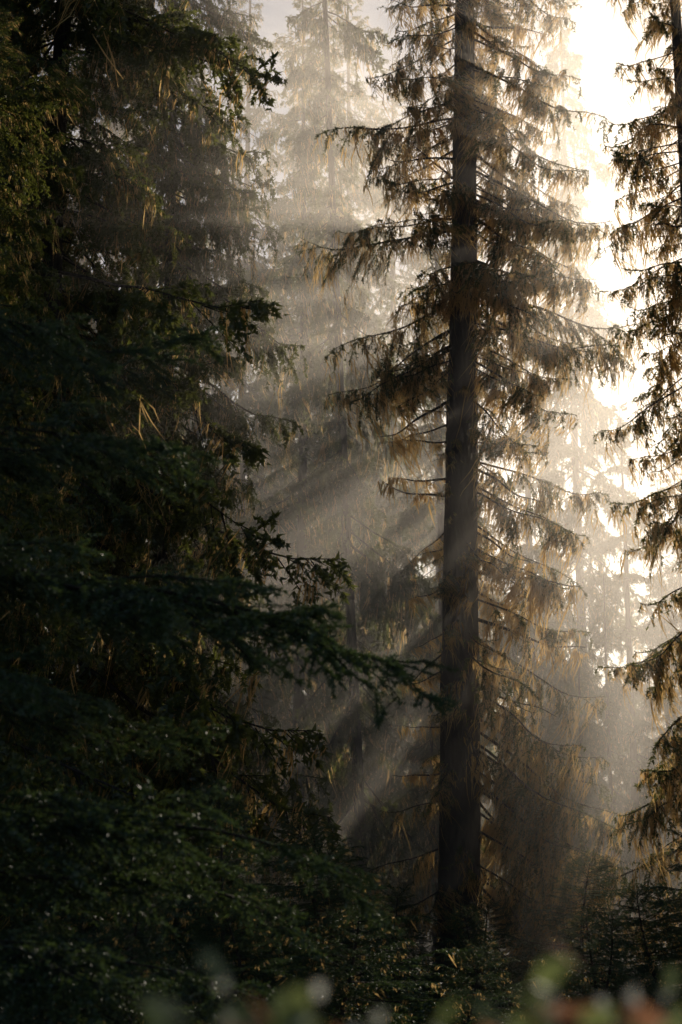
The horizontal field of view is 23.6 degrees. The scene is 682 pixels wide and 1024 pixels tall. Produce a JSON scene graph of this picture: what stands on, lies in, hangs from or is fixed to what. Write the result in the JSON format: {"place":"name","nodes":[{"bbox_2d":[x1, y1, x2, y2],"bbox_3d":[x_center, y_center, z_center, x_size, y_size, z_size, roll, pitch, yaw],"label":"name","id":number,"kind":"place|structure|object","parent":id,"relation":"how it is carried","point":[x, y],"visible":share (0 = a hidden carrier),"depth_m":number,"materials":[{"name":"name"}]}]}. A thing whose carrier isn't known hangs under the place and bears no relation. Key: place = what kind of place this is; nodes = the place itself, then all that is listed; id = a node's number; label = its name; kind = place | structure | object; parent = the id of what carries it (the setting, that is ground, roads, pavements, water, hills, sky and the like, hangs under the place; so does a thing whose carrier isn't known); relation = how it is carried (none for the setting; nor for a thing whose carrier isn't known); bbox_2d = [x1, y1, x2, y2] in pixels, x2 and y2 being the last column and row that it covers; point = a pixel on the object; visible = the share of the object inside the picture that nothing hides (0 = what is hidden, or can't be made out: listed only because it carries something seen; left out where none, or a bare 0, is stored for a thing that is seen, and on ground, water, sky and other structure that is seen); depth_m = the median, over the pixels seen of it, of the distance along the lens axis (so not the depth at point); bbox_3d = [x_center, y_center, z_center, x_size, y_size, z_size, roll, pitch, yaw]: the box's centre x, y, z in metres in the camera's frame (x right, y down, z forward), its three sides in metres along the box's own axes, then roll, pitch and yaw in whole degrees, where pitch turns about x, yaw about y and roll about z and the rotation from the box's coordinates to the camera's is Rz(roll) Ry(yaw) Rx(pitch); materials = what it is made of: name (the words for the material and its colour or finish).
{"place":"outdoors","nodes":[
{"label":"outdoors","id":0,"kind":"place"},
{"bbox_2d":[37,0,681,742],"label":"sky","id":1,"kind":"structure","parent":0,"point":[604,44],"materials":[{"name":"white"}]},
{"bbox_2d":[233,746,680,1023],"bbox_3d":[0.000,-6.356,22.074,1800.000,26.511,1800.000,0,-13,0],"label":"ground","id":2,"kind":"structure","parent":0,"point":[430,947],"depth_m":56.11,"materials":[{"name":"green plant"}]},
{"bbox_2d":[0,1,104,758],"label":"spruce tree","id":3,"kind":"object","parent":2,"relation":"on","point":[51,54],"visible":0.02,"depth_m":25.68,"materials":[{"name":"green plant"}]},
{"bbox_2d":[1,870,198,1023],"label":"young spruce","id":4,"kind":"object","parent":2,"relation":"on","point":[182,953],"visible":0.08,"depth_m":11.90,"materials":[{"name":"green plant"}]},
{"bbox_2d":[1,862,223,1023],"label":"young spruce","id":5,"kind":"object","parent":2,"relation":"on","point":[131,940],"visible":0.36,"depth_m":10.14,"materials":[{"name":"green plant"}]},
{"bbox_2d":[39,873,185,1023],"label":"young spruce","id":6,"kind":"object","parent":2,"relation":"on","point":[94,936],"visible":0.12,"depth_m":11.30,"materials":[{"name":"green plant"}]},
{"bbox_2d":[0,6,253,1023],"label":"spruce tree","id":7,"kind":"object","parent":2,"relation":"on","point":[22,630],"visible":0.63,"depth_m":15.39,"materials":[{"name":"green plant"}]},
{"bbox_2d":[9,16,260,884],"bbox_3d":[-5.420,-3.155,34.823,6.628,30.805,7.250,-8,-16,32],"label":"spruce tree","id":8,"kind":"object","parent":2,"relation":"on","point":[94,325],"visible":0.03,"depth_m":34.53,"materials":[{"name":"green plant"}]},
{"bbox_2d":[0,835,269,1023],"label":"young spruce","id":9,"kind":"object","parent":2,"relation":"on","point":[73,920],"visible":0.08,"depth_m":13.65,"materials":[{"name":"green plant"}]},
{"bbox_2d":[136,1003,169,1023],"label":"flowering shrub","id":10,"kind":"object","parent":2,"relation":"on","point":[153,1015],"visible":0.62,"depth_m":1.66,"materials":[{"name":"green plant"}]},
{"bbox_2d":[0,0,358,1001],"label":"spruce tree","id":11,"kind":"object","parent":2,"relation":"on","point":[108,38],"visible":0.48,"depth_m":21.63,"materials":[{"name":"green plant"}]},
{"bbox_2d":[140,902,231,1005],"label":"young spruce","id":12,"kind":"object","parent":2,"relation":"on","point":[175,922],"visible":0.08,"depth_m":16.98,"materials":[{"name":"green plant"}]},
{"bbox_2d":[52,0,332,974],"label":"spruce tree","id":13,"kind":"object","parent":2,"relation":"on","point":[192,178],"visible":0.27,"depth_m":26.20,"materials":[{"name":"green plant"}]},
{"bbox_2d":[139,882,265,1019],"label":"young spruce","id":14,"kind":"object","parent":2,"relation":"on","point":[191,927],"visible":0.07,"depth_m":16.84,"materials":[{"name":"green plant"}]},
{"bbox_2d":[166,849,253,1003],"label":"young spruce","id":15,"kind":"object","parent":2,"relation":"on","point":[214,879],"visible":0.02,"depth_m":20.38,"materials":[{"name":"green plant"}]},
{"bbox_2d":[141,57,289,948],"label":"spruce tree","id":16,"kind":"object","parent":2,"relation":"on","point":[210,390],"visible":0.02,"depth_m":54.16,"materials":[{"name":"green plant"}]},
{"bbox_2d":[137,951,323,1023],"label":"flowering shrub","id":17,"kind":"object","parent":2,"relation":"on","point":[283,1012],"visible":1,"depth_m":1.38,"materials":[{"name":"green plant"}]},
{"bbox_2d":[0,295,461,1023],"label":"spruce tree","id":18,"kind":"object","parent":2,"relation":"on","point":[40,973],"visible":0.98,"depth_m":8.39,"materials":[{"name":"green plant"}]},
{"bbox_2d":[126,770,346,1023],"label":"young spruce","id":19,"kind":"object","parent":2,"relation":"on","point":[249,858],"visible":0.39,"depth_m":12.62,"materials":[{"name":"green plant"}]},
{"bbox_2d":[219,850,273,1002],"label":"young spruce","id":20,"kind":"object","parent":2,"relation":"on","point":[244,883],"visible":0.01,"depth_m":27.91,"materials":[{"name":"green plant"}]},
{"bbox_2d":[178,0,368,964],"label":"spruce tree","id":21,"kind":"object","parent":2,"relation":"on","point":[262,404],"visible":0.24,"depth_m":46.09,"materials":[{"name":"green plant"}]},
{"bbox_2d":[136,884,415,1023],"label":"young spruce","id":22,"kind":"object","parent":2,"relation":"on","point":[237,950],"visible":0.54,"depth_m":11.90,"materials":[{"name":"green plant"}]},
{"bbox_2d":[223,0,399,940],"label":"spruce tree","id":23,"kind":"object","parent":2,"relation":"on","point":[290,312],"visible":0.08,"depth_m":60.60,"materials":[{"name":"green plant"}]},
{"bbox_2d":[218,0,412,957],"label":"spruce tree","id":24,"kind":"object","parent":2,"relation":"on","point":[271,690],"visible":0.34,"depth_m":37.92,"materials":[{"name":"green plant"}]},
{"bbox_2d":[254,844,389,1010],"bbox_3d":[-0.600,6.353,24.165,2.337,3.026,3.304,-9,-16,33],"label":"young spruce","id":25,"kind":"object","parent":2,"relation":"on","point":[317,881],"visible":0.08,"depth_m":24.75,"materials":[{"name":"green plant"}]},
{"bbox_2d":[274,947,374,1018],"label":"young spruce","id":26,"kind":"object","parent":2,"relation":"on","point":[297,953],"visible":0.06,"depth_m":15.46,"materials":[{"name":"green plant"}]},
{"bbox_2d":[266,930,394,1006],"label":"young spruce","id":27,"kind":"object","parent":2,"relation":"on","point":[338,962],"visible":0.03,"depth_m":16.69,"materials":[{"name":"green plant"}]},
{"bbox_2d":[209,810,465,1023],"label":"young spruce","id":28,"kind":"object","parent":2,"relation":"on","point":[287,836],"visible":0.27,"depth_m":19.27,"materials":[{"name":"green plant"}]},
{"bbox_2d":[295,987,384,1023],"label":"flowering shrub","id":29,"kind":"object","parent":2,"relation":"on","point":[302,998],"visible":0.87,"depth_m":1.41,"materials":[{"name":"green plant"}]},
{"bbox_2d":[296,963,395,1023],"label":"young spruce","id":30,"kind":"object","parent":2,"relation":"on","point":[336,989],"visible":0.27,"depth_m":12.65,"materials":[{"name":"green plant"}]},
{"bbox_2d":[257,891,440,1023],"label":"young spruce","id":31,"kind":"object","parent":2,"relation":"on","point":[351,987],"visible":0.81,"depth_m":11.96,"materials":[{"name":"green plant"}]},
{"bbox_2d":[260,0,441,952],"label":"spruce tree","id":32,"kind":"object","parent":2,"relation":"on","point":[347,495],"visible":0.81,"depth_m":33.70,"materials":[{"name":"green plant"}]},
{"bbox_2d":[213,829,490,1023],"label":"young spruce","id":33,"kind":"object","parent":2,"relation":"on","point":[424,1003],"visible":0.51,"depth_m":14.61,"materials":[{"name":"green plant"}]},
{"bbox_2d":[303,897,402,1023],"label":"young spruce","id":34,"kind":"object","parent":2,"relation":"on","point":[338,904],"visible":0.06,"depth_m":19.55,"materials":[{"name":"green plant"}]},
{"bbox_2d":[271,0,443,955],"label":"spruce tree","id":35,"kind":"object","parent":2,"relation":"on","point":[374,323],"visible":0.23,"depth_m":52.73,"materials":[{"name":"green plant"}]},
{"bbox_2d":[50,289,680,919],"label":"distant forest","id":36,"kind":"object","parent":2,"relation":"on","point":[648,735],"visible":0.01,"depth_m":69.93,"materials":[{"name":"grey plant"}]},
{"bbox_2d":[354,921,425,1022],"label":"young spruce","id":37,"kind":"object","parent":2,"relation":"on","point":[386,950],"visible":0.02,"depth_m":22.40,"materials":[{"name":"green plant"}]},
{"bbox_2d":[337,882,456,1023],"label":"young spruce","id":38,"kind":"object","parent":2,"relation":"on","point":[396,910],"visible":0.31,"depth_m":21.22,"materials":[{"name":"green plant"}]},
{"bbox_2d":[397,922,433,1011],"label":"young spruce","id":39,"kind":"object","parent":2,"relation":"on","point":[422,947],"visible":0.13,"depth_m":26.75,"materials":[{"name":"green plant"}]},
{"bbox_2d":[354,50,501,937],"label":"spruce tree","id":40,"kind":"object","parent":2,"relation":"on","point":[409,279],"visible":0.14,"depth_m":65.81,"materials":[{"name":"green plant"}]},
{"bbox_2d":[391,973,475,1023],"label":"young spruce","id":41,"kind":"object","parent":2,"relation":"on","point":[435,980],"visible":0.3,"depth_m":16.79,"materials":[{"name":"green plant"}]},
{"bbox_2d":[394,588,487,959],"bbox_3d":[1.740,5.595,33.653,1.939,8.169,1.968,-11,-17,38],"label":"spruce tree","id":42,"kind":"object","parent":2,"relation":"on","point":[417,756],"visible":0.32,"depth_m":33.51,"materials":[{"name":"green plant"}]},
{"bbox_2d":[366,242,528,918],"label":"spruce tree","id":43,"kind":"object","parent":2,"relation":"on","point":[432,538],"visible":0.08,"depth_m":50.39,"materials":[{"name":"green plant"}]},
{"bbox_2d":[431,1002,467,1023],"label":"flowering shrub","id":44,"kind":"object","parent":2,"relation":"on","point":[447,1012],"visible":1,"depth_m":1.53,"materials":[{"name":"green plant"}]},
{"bbox_2d":[352,198,548,873],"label":"spruce tree","id":45,"kind":"object","parent":2,"relation":"on","point":[408,517],"visible":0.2,"depth_m":40.84,"materials":[{"name":"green plant"}]},
{"bbox_2d":[397,939,529,1023],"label":"young spruce","id":46,"kind":"object","parent":2,"relation":"on","point":[460,1015],"visible":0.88,"depth_m":14.37,"materials":[{"name":"green plant"}]},
{"bbox_2d":[423,396,504,919],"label":"spruce tree","id":47,"kind":"object","parent":2,"relation":"on","point":[490,803],"depth_m":66.41,"materials":[{"name":"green plant"}]},
{"bbox_2d":[392,894,547,1019],"bbox_3d":[1.512,6.228,22.116,2.689,2.063,2.090,6,-15,-24],"label":"young spruce","id":48,"kind":"object","parent":2,"relation":"on","point":[487,906],"visible":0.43,"depth_m":22.33,"materials":[{"name":"green plant"}]},
{"bbox_2d":[293,0,653,1021],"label":"spruce tree","id":49,"kind":"object","parent":2,"relation":"on","point":[475,124],"visible":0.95,"depth_m":25.69,"materials":[{"name":"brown plant"}]},
{"bbox_2d":[415,905,536,1023],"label":"young spruce","id":50,"kind":"object","parent":2,"relation":"on","point":[525,1011],"visible":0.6,"depth_m":17.06,"materials":[{"name":"green plant"}]},
{"bbox_2d":[480,555,570,949],"bbox_3d":[3.847,5.364,34.817,2.182,9.191,2.214,2,-14,-10],"label":"spruce tree","id":51,"kind":"object","parent":2,"relation":"on","point":[512,652],"visible":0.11,"depth_m":34.76,"materials":[{"name":"green plant"}]},
{"bbox_2d":[482,937,570,1023],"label":"young spruce","id":52,"kind":"object","parent":2,"relation":"on","point":[528,962],"visible":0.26,"depth_m":21.36,"materials":[{"name":"green plant"}]},
{"bbox_2d":[490,923,564,1018],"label":"young spruce","id":53,"kind":"object","parent":2,"relation":"on","point":[531,934],"visible":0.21,"depth_m":23.23,"materials":[{"name":"green plant"}]},
{"bbox_2d":[470,959,615,1023],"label":"flowering shrub","id":54,"kind":"object","parent":2,"relation":"on","point":[549,972],"visible":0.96,"depth_m":1.36,"materials":[{"name":"green plant"}]},
{"bbox_2d":[492,491,595,950],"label":"spruce tree","id":55,"kind":"object","parent":2,"relation":"on","point":[544,699],"visible":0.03,"depth_m":50.02,"materials":[{"name":"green plant"}]},
{"bbox_2d":[512,963,581,1003],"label":"young spruce","id":56,"kind":"object","parent":2,"relation":"on","point":[547,990],"visible":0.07,"depth_m":21.25,"materials":[{"name":"green plant"}]},
{"bbox_2d":[480,302,621,957],"bbox_3d":[4.662,2.326,39.521,4.146,17.569,5.044,0,-13,0],"label":"spruce tree","id":57,"kind":"object","parent":2,"relation":"on","point":[558,448],"visible":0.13,"depth_m":39.34,"materials":[{"name":"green plant"}]},
{"bbox_2d":[486,906,616,1007],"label":"young spruce","id":58,"kind":"object","parent":2,"relation":"on","point":[516,912],"visible":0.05,"depth_m":25.66,"materials":[{"name":"green plant"}]},
{"bbox_2d":[469,850,663,1023],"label":"young spruce","id":59,"kind":"object","parent":2,"relation":"on","point":[564,935],"visible":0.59,"depth_m":21.00,"materials":[{"name":"green plant"}]},
{"bbox_2d":[492,0,678,921],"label":"spruce tree","id":60,"kind":"object","parent":2,"relation":"on","point":[599,413],"visible":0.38,"depth_m":47.30,"materials":[{"name":"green plant"}]},
{"bbox_2d":[538,592,634,997],"bbox_3d":[4.922,5.859,33.083,1.856,8.626,2.030,-8,-16,32],"label":"spruce tree","id":61,"kind":"object","parent":2,"relation":"on","point":[590,796],"visible":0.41,"depth_m":33.14,"materials":[{"name":"green plant"}]},
{"bbox_2d":[528,908,660,1023],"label":"young spruce","id":62,"kind":"object","parent":2,"relation":"on","point":[576,952],"visible":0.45,"depth_m":17.83,"materials":[{"name":"green plant"}]},
{"bbox_2d":[515,939,678,1023],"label":"autumn shrub","id":63,"kind":"object","parent":2,"relation":"on","point":[637,1011],"visible":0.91,"depth_m":1.39,"materials":[{"name":"green plant"}]},
{"bbox_2d":[538,904,671,1023],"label":"young spruce","id":64,"kind":"object","parent":2,"relation":"on","point":[618,967],"visible":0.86,"depth_m":15.45,"materials":[{"name":"green plant"}]},
{"bbox_2d":[569,561,658,970],"bbox_3d":[5.834,5.609,35.848,2.214,9.191,2.182,-2,-13,6],"label":"spruce tree","id":65,"kind":"object","parent":2,"relation":"on","point":[623,728],"visible":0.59,"depth_m":35.75,"materials":[{"name":"green plant"}]},
{"bbox_2d":[553,402,681,964],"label":"spruce tree","id":66,"kind":"object","parent":2,"relation":"on","point":[624,632],"visible":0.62,"depth_m":41.37,"materials":[{"name":"green plant"}]},
{"bbox_2d":[561,0,681,1011],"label":"spruce tree","id":67,"kind":"object","parent":2,"relation":"on","point":[653,817],"visible":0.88,"depth_m":23.44,"materials":[{"name":"green plant"}]},
{"bbox_2d":[571,880,681,1019],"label":"young spruce","id":68,"kind":"object","parent":2,"relation":"on","point":[648,964],"visible":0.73,"depth_m":18.35,"materials":[{"name":"green plant"}]},
{"bbox_2d":[596,966,681,1023],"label":"flowering shrub","id":69,"kind":"object","parent":2,"relation":"on","point":[671,978],"visible":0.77,"depth_m":1.55,"materials":[{"name":"green plant"}]},
{"bbox_2d":[610,820,681,1008],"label":"young spruce","id":70,"kind":"object","parent":2,"relation":"on","point":[671,889],"visible":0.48,"depth_m":20.21,"materials":[{"name":"green plant"}]},
{"bbox_2d":[612,973,681,1023],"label":"young spruce","id":71,"kind":"object","parent":2,"relation":"on","point":[656,987],"visible":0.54,"depth_m":12.84,"materials":[{"name":"green plant"}]},
{"bbox_2d":[622,462,681,962],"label":"spruce tree","id":72,"kind":"object","parent":2,"relation":"on","point":[647,750],"visible":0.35,"depth_m":44.12,"materials":[{"name":"green plant"}]},
{"bbox_2d":[629,893,681,1007],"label":"young spruce","id":73,"kind":"object","parent":2,"relation":"on","point":[654,956],"visible":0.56,"depth_m":18.80,"materials":[{"name":"green plant"}]},
{"bbox_2d":[636,440,681,923],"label":"spruce tree","id":74,"kind":"object","parent":2,"relation":"on","point":[676,587],"visible":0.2,"depth_m":47.57,"materials":[{"name":"green plant"}]},
{"bbox_2d":[654,482,681,823],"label":"spruce tree","id":75,"kind":"object","parent":2,"relation":"on","point":[660,719],"visible":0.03,"depth_m":52.53,"materials":[{"name":"green plant"}]},
{"bbox_2d":[656,655,681,901],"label":"spruce tree","id":76,"kind":"object","parent":2,"relation":"on","point":[679,707],"visible":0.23,"depth_m":37.49,"materials":[{"name":"green plant"}]}
]}

